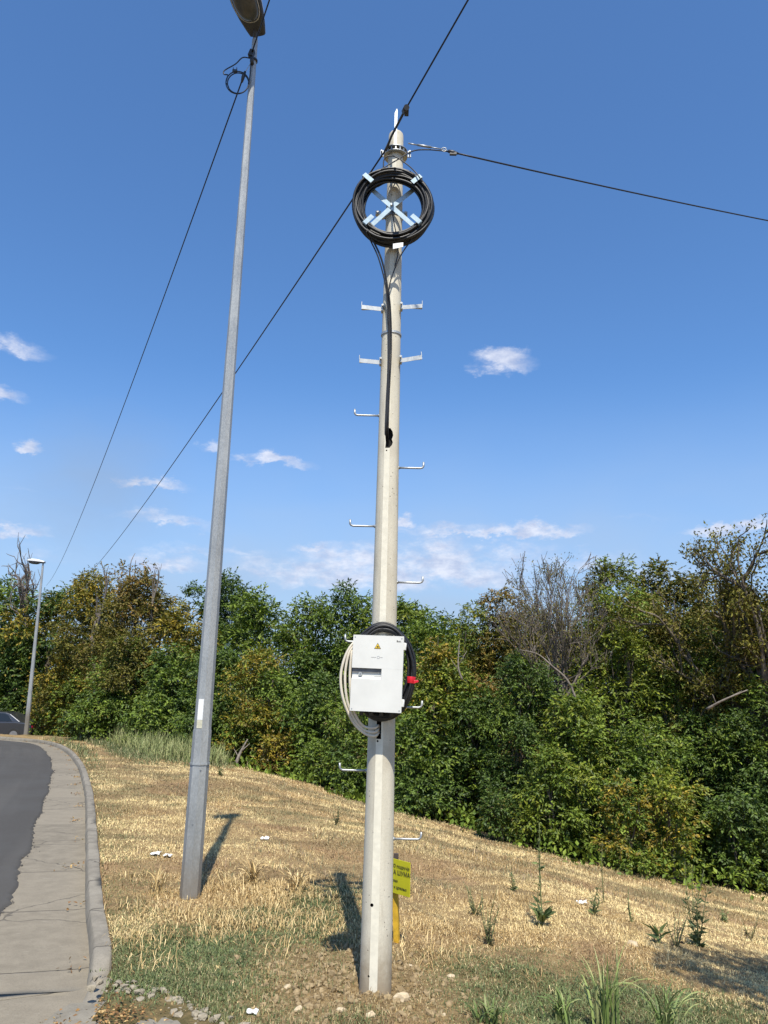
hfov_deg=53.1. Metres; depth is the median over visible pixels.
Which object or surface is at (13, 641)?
broadleaf tree
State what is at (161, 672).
broadleaf tree
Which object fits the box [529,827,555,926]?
mullein
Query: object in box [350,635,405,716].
junction cabinet
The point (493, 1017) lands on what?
grass clump
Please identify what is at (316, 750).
bush
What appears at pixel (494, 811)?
bush
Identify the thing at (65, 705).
broadleaf tree
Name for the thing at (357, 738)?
broadleaf tree
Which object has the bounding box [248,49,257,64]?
cable clamp
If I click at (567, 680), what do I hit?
dead branch
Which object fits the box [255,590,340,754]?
broadleaf tree
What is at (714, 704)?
dead branch
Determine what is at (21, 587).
bare tree
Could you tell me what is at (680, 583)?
broadleaf tree
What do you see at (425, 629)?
broadleaf tree
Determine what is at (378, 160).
overhead cable
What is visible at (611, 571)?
broadleaf tree
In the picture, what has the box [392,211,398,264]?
drop cable
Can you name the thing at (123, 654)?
broadleaf tree
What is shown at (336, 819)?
weed
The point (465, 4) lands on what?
overhead cable
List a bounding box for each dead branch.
[234,739,249,762]
[452,640,466,679]
[520,649,576,698]
[706,690,746,709]
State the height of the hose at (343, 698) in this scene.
0.594 m
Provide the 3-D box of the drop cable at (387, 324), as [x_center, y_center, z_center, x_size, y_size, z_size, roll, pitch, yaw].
[-0.040,-1.153,5.226,0.245,1.600,0.066,13,-17,-42]
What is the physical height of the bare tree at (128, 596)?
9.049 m
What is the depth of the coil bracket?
5.47 m
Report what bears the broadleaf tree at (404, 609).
on the ground at (718, 956)
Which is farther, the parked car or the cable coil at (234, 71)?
the parked car
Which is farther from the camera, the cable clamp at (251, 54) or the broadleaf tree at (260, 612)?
the broadleaf tree at (260, 612)
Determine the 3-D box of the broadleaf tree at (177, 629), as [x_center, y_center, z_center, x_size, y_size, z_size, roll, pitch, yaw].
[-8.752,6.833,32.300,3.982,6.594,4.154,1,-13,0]
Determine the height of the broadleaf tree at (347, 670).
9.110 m
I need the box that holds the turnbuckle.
[408,143,447,151]
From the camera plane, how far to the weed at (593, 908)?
6.98 m
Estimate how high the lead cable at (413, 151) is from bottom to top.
0.309 m
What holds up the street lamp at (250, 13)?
on the ground at (718, 956)
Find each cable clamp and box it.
[241,71,245,82]
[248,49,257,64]
[386,104,408,149]
[448,149,458,155]
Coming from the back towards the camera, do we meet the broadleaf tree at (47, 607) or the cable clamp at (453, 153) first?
the broadleaf tree at (47, 607)
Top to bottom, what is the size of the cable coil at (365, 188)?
0.667 m
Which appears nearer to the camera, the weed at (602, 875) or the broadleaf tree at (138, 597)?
the weed at (602, 875)
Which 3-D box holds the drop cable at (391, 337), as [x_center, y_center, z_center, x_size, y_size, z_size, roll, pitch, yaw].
[0.101,-1.168,5.222,0.238,1.634,0.093,-10,-17,41]
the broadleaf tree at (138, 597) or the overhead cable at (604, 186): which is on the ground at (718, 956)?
the broadleaf tree at (138, 597)
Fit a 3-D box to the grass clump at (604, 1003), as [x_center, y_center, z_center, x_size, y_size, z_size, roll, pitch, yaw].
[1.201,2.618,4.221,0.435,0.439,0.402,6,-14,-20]
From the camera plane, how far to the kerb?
6.37 m
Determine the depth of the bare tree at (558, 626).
19.39 m
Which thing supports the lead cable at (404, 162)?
hanging from the coil bracket
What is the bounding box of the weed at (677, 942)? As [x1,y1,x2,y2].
[666,910,689,947]
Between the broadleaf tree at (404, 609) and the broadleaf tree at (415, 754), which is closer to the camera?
the broadleaf tree at (415, 754)
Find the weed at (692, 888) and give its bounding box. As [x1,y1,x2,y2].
[691,867,694,911]
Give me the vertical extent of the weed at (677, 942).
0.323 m
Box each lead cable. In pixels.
[383,149,447,167]
[383,155,422,181]
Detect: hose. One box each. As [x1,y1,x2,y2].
[339,642,379,736]
[344,646,379,733]
[349,649,379,728]
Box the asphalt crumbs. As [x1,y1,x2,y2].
[1,747,54,912]
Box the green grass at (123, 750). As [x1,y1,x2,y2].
[38,734,767,1023]
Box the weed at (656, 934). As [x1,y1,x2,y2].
[641,922,674,944]
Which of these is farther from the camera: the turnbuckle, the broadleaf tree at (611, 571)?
the broadleaf tree at (611, 571)
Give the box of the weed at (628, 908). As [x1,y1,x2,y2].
[627,887,636,922]
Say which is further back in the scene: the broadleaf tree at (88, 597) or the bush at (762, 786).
the broadleaf tree at (88, 597)
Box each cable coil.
[223,57,250,93]
[349,622,418,721]
[352,167,434,248]
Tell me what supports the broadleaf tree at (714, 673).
on the ground at (718, 956)
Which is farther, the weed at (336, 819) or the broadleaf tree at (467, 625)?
the broadleaf tree at (467, 625)
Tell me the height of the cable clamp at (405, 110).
0.216 m
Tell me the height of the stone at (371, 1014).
0.044 m
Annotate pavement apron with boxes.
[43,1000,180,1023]
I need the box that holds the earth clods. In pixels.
[156,928,513,1023]
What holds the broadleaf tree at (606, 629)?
on the ground at (718, 956)
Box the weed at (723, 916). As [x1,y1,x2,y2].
[718,908,728,922]
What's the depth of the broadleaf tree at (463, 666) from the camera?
29.17 m
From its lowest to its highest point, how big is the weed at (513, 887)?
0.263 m
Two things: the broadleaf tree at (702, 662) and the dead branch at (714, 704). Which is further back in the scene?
the broadleaf tree at (702, 662)
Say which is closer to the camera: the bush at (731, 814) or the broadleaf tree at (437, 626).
the bush at (731, 814)
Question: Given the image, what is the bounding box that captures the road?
[0,740,53,915]
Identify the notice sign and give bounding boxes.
[393,853,410,942]
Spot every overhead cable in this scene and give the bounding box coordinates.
[50,83,241,580]
[72,145,386,588]
[252,0,269,51]
[408,0,468,104]
[458,153,767,220]
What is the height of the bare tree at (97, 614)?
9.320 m
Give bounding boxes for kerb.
[0,736,111,1003]
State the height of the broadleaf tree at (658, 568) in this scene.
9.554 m
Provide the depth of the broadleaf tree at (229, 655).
26.87 m
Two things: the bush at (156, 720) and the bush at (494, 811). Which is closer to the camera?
the bush at (494, 811)
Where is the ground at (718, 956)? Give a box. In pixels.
[0,688,767,1023]
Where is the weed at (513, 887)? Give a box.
[508,867,517,890]
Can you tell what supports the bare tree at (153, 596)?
on the ground at (718, 956)
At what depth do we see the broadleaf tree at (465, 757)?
18.72 m
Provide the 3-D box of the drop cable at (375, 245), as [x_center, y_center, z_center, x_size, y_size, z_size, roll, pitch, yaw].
[-0.031,-1.156,5.223,0.065,1.605,0.254,-11,-18,43]
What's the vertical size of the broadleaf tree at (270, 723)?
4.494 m
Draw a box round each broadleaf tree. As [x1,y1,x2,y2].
[0,571,52,694]
[0,580,94,735]
[0,625,56,735]
[25,635,115,738]
[31,561,145,735]
[64,626,178,738]
[69,558,194,709]
[130,639,226,736]
[131,597,221,719]
[171,641,254,751]
[176,566,272,712]
[213,582,310,728]
[217,646,306,767]
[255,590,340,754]
[271,670,362,789]
[287,626,416,775]
[291,578,372,755]
[314,692,396,781]
[351,593,439,765]
[360,702,468,817]
[395,601,462,751]
[395,635,484,825]
[409,608,505,798]
[416,636,504,801]
[418,668,515,831]
[443,599,502,803]
[455,609,586,800]
[459,578,573,822]
[465,648,575,841]
[499,633,637,823]
[532,676,635,864]
[553,580,697,836]
[563,603,706,819]
[566,553,677,839]
[585,700,715,878]
[605,555,715,756]
[629,614,745,871]
[657,706,756,885]
[661,565,737,852]
[699,607,760,846]
[700,665,767,890]
[741,593,767,707]
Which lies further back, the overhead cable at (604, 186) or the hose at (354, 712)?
the overhead cable at (604, 186)
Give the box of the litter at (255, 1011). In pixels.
[246,1008,258,1014]
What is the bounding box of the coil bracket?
[362,173,422,226]
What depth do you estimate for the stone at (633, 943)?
5.88 m
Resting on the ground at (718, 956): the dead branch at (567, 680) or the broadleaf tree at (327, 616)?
the broadleaf tree at (327, 616)
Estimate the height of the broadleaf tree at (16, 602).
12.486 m
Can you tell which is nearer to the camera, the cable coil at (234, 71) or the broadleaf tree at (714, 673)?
the cable coil at (234, 71)
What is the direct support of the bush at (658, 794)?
on the ground at (718, 956)
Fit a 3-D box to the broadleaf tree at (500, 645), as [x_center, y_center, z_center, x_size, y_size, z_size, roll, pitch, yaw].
[4.138,5.948,24.243,4.161,7.832,3.568,1,-13,0]
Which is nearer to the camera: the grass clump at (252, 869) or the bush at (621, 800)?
the grass clump at (252, 869)
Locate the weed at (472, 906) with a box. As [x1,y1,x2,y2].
[463,882,484,915]
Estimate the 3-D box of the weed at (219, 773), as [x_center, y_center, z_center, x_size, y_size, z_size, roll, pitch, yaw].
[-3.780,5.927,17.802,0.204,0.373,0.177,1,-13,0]
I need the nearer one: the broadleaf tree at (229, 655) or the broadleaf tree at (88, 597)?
the broadleaf tree at (229, 655)
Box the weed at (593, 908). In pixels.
[586,884,604,914]
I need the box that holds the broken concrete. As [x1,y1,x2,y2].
[87,976,250,1023]
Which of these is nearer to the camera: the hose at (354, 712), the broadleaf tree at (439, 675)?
the hose at (354, 712)
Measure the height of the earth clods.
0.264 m
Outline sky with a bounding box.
[0,0,767,679]
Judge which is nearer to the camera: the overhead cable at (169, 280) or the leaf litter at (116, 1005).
the leaf litter at (116, 1005)
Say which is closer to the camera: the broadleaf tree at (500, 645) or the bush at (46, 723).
the broadleaf tree at (500, 645)
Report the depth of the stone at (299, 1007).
4.14 m
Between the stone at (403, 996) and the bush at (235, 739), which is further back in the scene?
the bush at (235, 739)
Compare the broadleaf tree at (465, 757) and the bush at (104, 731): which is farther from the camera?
the bush at (104, 731)
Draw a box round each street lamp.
[23,559,45,734]
[179,0,265,899]
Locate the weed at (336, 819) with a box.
[333,807,339,825]
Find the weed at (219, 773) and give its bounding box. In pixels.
[217,760,223,775]
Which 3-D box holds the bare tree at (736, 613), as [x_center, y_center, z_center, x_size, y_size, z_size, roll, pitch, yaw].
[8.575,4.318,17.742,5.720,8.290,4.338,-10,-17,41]
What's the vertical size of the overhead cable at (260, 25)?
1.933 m
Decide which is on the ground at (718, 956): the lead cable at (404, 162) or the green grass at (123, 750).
the green grass at (123, 750)
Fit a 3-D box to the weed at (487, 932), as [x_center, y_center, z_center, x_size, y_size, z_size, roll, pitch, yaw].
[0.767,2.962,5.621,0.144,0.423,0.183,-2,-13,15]
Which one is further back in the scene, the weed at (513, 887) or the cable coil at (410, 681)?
the weed at (513, 887)
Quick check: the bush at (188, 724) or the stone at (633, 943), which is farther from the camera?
the bush at (188, 724)
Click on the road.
(26, 771)
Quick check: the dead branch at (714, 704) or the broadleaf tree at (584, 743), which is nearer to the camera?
the dead branch at (714, 704)
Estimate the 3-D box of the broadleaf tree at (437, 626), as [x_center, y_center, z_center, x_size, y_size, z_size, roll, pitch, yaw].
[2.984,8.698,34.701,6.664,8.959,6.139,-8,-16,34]
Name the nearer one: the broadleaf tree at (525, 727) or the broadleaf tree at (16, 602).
the broadleaf tree at (525, 727)
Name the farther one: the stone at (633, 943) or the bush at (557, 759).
the bush at (557, 759)
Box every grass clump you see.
[138,865,169,894]
[238,856,273,883]
[277,857,317,893]
[458,994,510,1023]
[535,979,580,1023]
[562,940,651,1023]
[616,969,714,1023]
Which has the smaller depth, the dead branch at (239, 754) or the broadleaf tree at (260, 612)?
the dead branch at (239, 754)
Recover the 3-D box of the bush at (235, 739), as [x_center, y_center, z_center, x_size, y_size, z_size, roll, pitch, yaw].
[-4.460,7.293,24.639,2.041,2.249,1.909,1,-13,0]
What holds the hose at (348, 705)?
attached to the junction cabinet
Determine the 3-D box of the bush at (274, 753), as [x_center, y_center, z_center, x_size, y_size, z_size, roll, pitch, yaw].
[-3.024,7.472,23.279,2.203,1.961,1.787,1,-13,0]
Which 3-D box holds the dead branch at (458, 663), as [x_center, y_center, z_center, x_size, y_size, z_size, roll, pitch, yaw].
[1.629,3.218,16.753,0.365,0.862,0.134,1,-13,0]
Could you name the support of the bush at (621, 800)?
on the ground at (718, 956)
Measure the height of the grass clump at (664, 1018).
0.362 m
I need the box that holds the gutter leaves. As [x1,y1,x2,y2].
[25,741,85,972]
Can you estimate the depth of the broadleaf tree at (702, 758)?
17.46 m
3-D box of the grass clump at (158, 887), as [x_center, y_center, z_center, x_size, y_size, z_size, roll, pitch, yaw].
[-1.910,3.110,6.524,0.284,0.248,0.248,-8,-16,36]
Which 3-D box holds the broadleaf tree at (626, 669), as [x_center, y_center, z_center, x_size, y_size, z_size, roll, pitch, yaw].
[5.947,5.171,19.339,3.717,6.996,2.989,1,-13,0]
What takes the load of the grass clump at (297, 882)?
on the ground at (718, 956)
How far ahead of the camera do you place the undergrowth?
15.88 m
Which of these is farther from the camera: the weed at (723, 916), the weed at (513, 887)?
the weed at (723, 916)
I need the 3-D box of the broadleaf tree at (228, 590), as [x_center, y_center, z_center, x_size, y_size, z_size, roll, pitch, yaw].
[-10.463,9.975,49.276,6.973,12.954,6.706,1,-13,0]
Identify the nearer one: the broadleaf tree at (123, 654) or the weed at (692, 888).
the weed at (692, 888)
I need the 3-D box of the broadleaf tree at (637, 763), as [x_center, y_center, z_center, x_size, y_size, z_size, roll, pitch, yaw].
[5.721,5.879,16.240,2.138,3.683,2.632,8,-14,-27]
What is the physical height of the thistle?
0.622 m
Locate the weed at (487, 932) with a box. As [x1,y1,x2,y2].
[479,890,498,945]
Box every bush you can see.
[36,692,73,735]
[56,682,144,740]
[117,686,180,742]
[163,709,227,748]
[212,704,271,765]
[248,726,307,775]
[292,736,337,789]
[326,740,366,801]
[394,766,461,820]
[473,777,526,841]
[506,737,603,858]
[590,768,671,878]
[638,764,713,890]
[699,784,767,893]
[720,744,767,892]
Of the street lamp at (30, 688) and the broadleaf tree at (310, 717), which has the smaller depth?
the broadleaf tree at (310, 717)
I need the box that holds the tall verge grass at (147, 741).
[107,724,234,764]
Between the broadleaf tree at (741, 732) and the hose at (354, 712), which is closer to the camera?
the hose at (354, 712)
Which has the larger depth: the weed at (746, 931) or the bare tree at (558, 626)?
the bare tree at (558, 626)
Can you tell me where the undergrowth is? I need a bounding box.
[167,740,767,900]
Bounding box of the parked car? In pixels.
[0,711,44,734]
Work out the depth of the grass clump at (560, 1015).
4.24 m
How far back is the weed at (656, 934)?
6.32 m
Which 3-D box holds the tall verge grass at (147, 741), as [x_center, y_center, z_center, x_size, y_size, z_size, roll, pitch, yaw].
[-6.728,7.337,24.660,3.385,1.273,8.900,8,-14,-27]
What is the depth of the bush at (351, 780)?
19.33 m
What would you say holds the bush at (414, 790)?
on the ground at (718, 956)
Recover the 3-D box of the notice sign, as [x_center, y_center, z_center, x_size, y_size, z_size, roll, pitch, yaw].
[0.092,2.792,5.455,0.078,0.680,0.354,13,-17,-42]
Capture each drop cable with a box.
[366,231,388,446]
[367,230,390,444]
[387,229,417,445]
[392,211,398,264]
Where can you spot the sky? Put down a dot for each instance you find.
(591, 376)
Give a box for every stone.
[294,1005,301,1010]
[336,1007,347,1012]
[366,1011,374,1017]
[393,992,409,1001]
[627,940,637,946]
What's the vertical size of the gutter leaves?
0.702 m
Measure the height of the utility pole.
6.231 m
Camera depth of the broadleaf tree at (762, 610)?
23.99 m
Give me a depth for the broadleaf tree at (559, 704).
25.73 m
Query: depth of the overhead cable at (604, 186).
6.47 m
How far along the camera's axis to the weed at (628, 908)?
7.14 m
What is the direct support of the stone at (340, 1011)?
on the ground at (718, 956)
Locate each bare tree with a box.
[5,532,40,700]
[88,562,109,737]
[106,554,135,738]
[138,564,161,729]
[482,552,632,829]
[607,513,767,794]
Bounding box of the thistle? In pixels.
[682,871,711,947]
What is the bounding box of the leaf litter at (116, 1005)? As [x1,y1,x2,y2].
[40,983,173,1023]
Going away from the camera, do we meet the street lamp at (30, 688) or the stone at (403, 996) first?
the stone at (403, 996)
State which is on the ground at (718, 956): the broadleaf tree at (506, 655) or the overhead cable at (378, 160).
the broadleaf tree at (506, 655)
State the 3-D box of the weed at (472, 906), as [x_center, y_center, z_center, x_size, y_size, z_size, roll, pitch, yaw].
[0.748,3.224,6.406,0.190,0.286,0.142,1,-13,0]
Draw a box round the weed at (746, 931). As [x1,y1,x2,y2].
[741,918,758,939]
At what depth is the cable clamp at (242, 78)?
8.14 m
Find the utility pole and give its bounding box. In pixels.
[339,109,424,994]
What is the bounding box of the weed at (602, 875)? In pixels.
[599,844,603,900]
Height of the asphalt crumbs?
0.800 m

